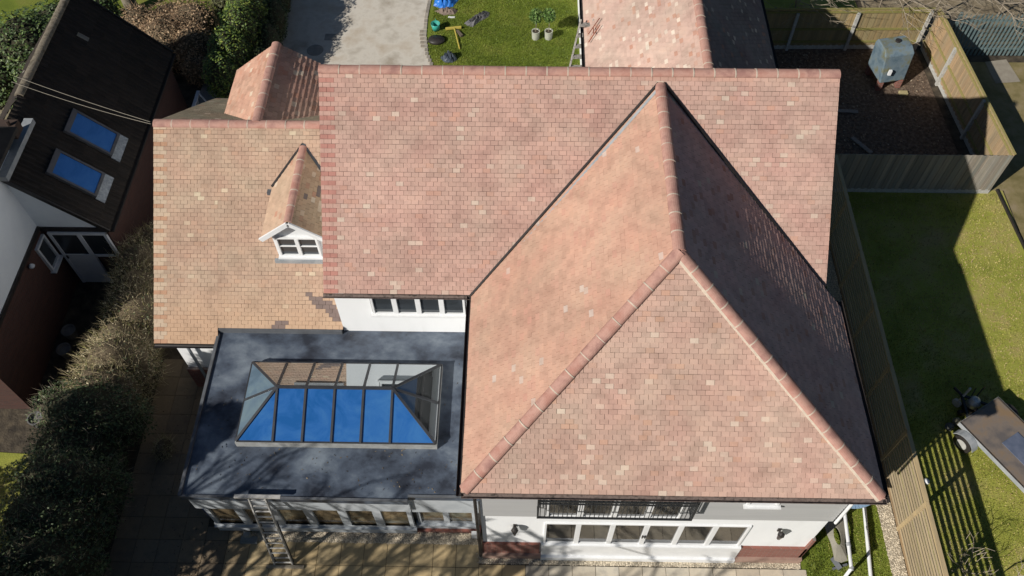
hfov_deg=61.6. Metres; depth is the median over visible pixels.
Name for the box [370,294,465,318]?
upper window
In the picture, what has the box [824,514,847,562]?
plastic board
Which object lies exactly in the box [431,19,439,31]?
garden tub
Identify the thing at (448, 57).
waste bag
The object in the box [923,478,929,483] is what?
white ball
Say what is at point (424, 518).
orangery window
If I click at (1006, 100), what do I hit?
earth path
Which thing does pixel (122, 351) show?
twiggy hedge
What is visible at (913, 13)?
bare tree
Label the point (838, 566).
dark debris
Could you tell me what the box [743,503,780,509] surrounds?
upper window
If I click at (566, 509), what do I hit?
balcony doors
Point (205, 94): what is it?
side path
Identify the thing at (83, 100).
overhead cable
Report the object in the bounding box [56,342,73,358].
plant pot
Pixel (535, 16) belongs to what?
potted plant
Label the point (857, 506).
blue tray
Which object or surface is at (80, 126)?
roof window
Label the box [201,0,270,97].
laurel hedge
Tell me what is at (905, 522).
slatted fence
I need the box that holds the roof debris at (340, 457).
[196,333,459,492]
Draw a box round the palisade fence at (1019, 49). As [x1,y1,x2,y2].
[952,12,1023,55]
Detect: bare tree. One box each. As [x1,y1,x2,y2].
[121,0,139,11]
[765,0,861,34]
[879,0,947,43]
[901,0,1023,46]
[997,0,1022,16]
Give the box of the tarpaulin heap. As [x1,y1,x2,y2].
[433,0,458,7]
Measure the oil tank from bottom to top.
1.560 m
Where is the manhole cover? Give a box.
[307,45,322,55]
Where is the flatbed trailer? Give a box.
[952,387,1023,492]
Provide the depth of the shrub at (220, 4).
31.81 m
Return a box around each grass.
[803,507,890,575]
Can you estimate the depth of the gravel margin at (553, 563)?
20.67 m
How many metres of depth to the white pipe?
20.87 m
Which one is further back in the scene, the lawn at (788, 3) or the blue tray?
the lawn at (788, 3)
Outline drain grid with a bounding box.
[324,34,337,39]
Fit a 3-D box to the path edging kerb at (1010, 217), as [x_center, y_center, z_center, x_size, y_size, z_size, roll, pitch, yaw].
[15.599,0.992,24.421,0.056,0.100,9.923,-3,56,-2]
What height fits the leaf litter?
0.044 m
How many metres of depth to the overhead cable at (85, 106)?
21.84 m
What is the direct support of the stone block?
on the earth yard at (909, 137)
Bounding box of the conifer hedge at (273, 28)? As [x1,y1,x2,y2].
[250,0,291,58]
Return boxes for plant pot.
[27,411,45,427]
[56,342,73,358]
[61,324,77,339]
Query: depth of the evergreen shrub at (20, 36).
28.32 m
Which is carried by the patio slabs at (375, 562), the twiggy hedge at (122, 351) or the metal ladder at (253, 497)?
the metal ladder at (253, 497)
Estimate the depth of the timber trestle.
28.14 m
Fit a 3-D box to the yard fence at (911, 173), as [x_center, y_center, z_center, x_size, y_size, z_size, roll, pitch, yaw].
[12.433,-3.520,26.487,5.220,1.726,0.042,1,56,1]
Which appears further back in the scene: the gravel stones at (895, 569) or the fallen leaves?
the fallen leaves
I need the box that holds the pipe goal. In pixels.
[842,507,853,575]
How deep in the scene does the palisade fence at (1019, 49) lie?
29.95 m
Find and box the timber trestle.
[192,91,205,106]
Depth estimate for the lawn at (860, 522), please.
20.85 m
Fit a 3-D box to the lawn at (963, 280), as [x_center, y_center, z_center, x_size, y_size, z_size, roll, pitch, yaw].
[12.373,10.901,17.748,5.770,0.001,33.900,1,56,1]
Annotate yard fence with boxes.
[765,7,935,50]
[833,154,1013,193]
[920,8,1015,191]
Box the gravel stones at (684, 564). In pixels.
[476,552,800,569]
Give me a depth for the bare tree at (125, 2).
31.88 m
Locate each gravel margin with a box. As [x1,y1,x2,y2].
[252,531,476,544]
[479,554,800,568]
[826,247,906,575]
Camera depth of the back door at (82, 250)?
24.02 m
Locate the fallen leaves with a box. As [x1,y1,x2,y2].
[779,52,943,153]
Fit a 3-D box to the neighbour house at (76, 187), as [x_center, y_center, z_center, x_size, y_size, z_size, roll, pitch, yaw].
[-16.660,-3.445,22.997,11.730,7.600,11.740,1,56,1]
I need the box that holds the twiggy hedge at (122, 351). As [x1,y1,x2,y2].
[58,215,172,416]
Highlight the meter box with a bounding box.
[471,531,476,538]
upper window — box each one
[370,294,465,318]
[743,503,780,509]
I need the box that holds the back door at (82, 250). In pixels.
[47,232,118,282]
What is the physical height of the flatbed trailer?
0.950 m
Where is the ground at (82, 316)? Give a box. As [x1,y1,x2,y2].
[0,0,1023,575]
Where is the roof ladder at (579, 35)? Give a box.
[569,18,599,66]
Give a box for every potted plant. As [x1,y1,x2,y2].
[529,7,542,40]
[542,8,555,40]
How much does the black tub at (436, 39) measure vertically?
0.160 m
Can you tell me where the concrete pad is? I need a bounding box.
[985,59,1020,82]
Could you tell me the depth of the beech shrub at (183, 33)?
29.53 m
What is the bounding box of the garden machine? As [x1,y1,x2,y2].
[957,387,985,415]
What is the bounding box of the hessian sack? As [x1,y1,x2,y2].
[435,7,457,14]
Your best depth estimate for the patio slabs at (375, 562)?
20.87 m
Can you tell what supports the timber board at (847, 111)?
on the earth yard at (909, 137)
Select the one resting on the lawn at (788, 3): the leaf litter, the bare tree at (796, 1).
the bare tree at (796, 1)
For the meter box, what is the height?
0.280 m
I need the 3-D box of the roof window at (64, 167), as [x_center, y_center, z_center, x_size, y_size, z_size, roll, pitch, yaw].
[-11.665,-3.036,23.180,1.146,1.239,0.900,1,56,1]
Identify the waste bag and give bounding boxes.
[441,50,456,62]
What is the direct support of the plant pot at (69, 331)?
on the ground at (82, 316)
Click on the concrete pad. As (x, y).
(1001, 71)
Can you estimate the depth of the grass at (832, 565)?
20.77 m
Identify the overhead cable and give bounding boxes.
[13,82,149,123]
[15,76,149,121]
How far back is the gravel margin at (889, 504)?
21.20 m
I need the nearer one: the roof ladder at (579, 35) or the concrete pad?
the roof ladder at (579, 35)
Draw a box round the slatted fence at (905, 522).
[829,154,948,575]
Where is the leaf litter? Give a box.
[107,382,228,575]
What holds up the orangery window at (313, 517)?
in the detached house at (590, 310)
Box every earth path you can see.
[860,0,1023,46]
[969,62,1023,239]
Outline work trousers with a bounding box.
[465,11,489,26]
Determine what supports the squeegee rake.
on the lawn at (430, 30)
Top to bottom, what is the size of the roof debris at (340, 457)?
0.035 m
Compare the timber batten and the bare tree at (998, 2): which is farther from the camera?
the bare tree at (998, 2)
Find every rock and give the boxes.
[945,422,953,430]
[952,417,961,425]
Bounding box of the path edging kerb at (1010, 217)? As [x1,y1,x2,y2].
[995,189,1023,248]
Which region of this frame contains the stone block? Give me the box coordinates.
[898,90,907,95]
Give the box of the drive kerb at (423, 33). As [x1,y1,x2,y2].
[419,0,432,64]
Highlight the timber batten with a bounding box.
[266,565,303,568]
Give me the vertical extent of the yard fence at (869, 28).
1.747 m
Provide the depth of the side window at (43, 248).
23.72 m
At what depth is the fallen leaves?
29.27 m
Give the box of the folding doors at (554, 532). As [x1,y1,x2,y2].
[543,522,751,546]
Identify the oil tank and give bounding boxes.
[865,35,913,90]
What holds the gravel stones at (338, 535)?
on the gravel margin at (373, 535)
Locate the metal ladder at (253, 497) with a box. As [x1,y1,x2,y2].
[234,494,293,564]
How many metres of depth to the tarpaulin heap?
32.32 m
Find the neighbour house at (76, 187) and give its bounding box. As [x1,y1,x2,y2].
[0,0,187,408]
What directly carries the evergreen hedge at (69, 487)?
on the ground at (82, 316)
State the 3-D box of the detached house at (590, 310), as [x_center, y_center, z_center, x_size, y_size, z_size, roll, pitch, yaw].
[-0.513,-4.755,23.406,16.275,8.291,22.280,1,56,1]
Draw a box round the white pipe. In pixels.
[862,507,872,575]
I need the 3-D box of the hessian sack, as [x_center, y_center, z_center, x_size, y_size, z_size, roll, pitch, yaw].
[-2.475,-10.421,32.128,0.900,0.218,0.420,1,56,1]
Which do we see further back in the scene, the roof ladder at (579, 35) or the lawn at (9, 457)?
the roof ladder at (579, 35)
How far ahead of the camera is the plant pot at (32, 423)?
22.57 m
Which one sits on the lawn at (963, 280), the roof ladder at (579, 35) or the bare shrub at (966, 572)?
the bare shrub at (966, 572)
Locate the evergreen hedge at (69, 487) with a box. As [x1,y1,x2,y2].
[0,369,163,575]
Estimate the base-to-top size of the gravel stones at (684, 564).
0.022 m
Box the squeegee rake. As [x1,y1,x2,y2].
[445,26,460,48]
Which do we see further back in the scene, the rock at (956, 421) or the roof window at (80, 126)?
the roof window at (80, 126)
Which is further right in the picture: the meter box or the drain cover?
the meter box
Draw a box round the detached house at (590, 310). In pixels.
[152,0,889,562]
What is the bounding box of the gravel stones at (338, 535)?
[241,531,477,544]
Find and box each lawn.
[0,0,223,27]
[0,452,35,551]
[426,0,579,66]
[763,0,856,7]
[800,286,891,575]
[830,190,1023,575]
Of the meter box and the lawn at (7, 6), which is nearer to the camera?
the meter box
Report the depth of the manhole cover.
31.01 m
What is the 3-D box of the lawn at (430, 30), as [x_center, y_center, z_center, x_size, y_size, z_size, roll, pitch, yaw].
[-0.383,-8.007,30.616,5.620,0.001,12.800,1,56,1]
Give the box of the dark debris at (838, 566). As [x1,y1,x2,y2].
[831,557,847,569]
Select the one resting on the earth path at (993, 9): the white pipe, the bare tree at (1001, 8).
the bare tree at (1001, 8)
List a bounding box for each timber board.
[838,109,857,113]
[850,136,872,153]
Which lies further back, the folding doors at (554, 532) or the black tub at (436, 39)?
the black tub at (436, 39)
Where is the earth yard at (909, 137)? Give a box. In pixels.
[775,49,958,160]
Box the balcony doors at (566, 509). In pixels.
[546,500,684,517]
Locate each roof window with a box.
[45,148,113,202]
[63,108,127,161]
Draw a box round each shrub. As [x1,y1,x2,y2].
[0,0,126,108]
[116,0,219,87]
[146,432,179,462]
[206,0,228,13]
[946,531,998,575]
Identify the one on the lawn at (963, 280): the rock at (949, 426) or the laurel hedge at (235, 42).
the rock at (949, 426)
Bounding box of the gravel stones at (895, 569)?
[826,250,907,575]
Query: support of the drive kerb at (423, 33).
on the driveway
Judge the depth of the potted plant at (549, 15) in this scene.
30.54 m
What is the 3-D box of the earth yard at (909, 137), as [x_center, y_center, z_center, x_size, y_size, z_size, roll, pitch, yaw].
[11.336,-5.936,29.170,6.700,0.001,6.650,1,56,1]
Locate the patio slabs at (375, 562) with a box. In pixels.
[105,359,806,575]
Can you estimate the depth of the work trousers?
31.82 m
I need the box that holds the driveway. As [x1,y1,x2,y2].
[280,0,429,65]
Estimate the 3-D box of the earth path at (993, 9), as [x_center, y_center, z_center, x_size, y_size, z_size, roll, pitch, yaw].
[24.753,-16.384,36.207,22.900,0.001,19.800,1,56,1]
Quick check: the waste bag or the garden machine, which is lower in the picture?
the garden machine
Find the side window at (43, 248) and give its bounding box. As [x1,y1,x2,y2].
[35,234,62,272]
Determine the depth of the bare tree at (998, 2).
29.00 m
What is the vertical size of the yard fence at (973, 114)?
1.747 m
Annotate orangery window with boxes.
[204,509,416,530]
[416,512,475,526]
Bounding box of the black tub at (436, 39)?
[428,35,444,44]
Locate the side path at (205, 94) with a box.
[196,83,219,104]
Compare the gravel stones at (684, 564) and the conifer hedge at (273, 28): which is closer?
the gravel stones at (684, 564)
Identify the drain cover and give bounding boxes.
[240,532,257,543]
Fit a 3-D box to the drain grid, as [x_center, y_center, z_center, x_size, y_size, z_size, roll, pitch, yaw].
[-6.624,-9.185,31.431,0.450,0.008,0.350,1,56,1]
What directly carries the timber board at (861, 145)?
on the earth yard at (909, 137)
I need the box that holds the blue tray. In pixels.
[847,504,868,508]

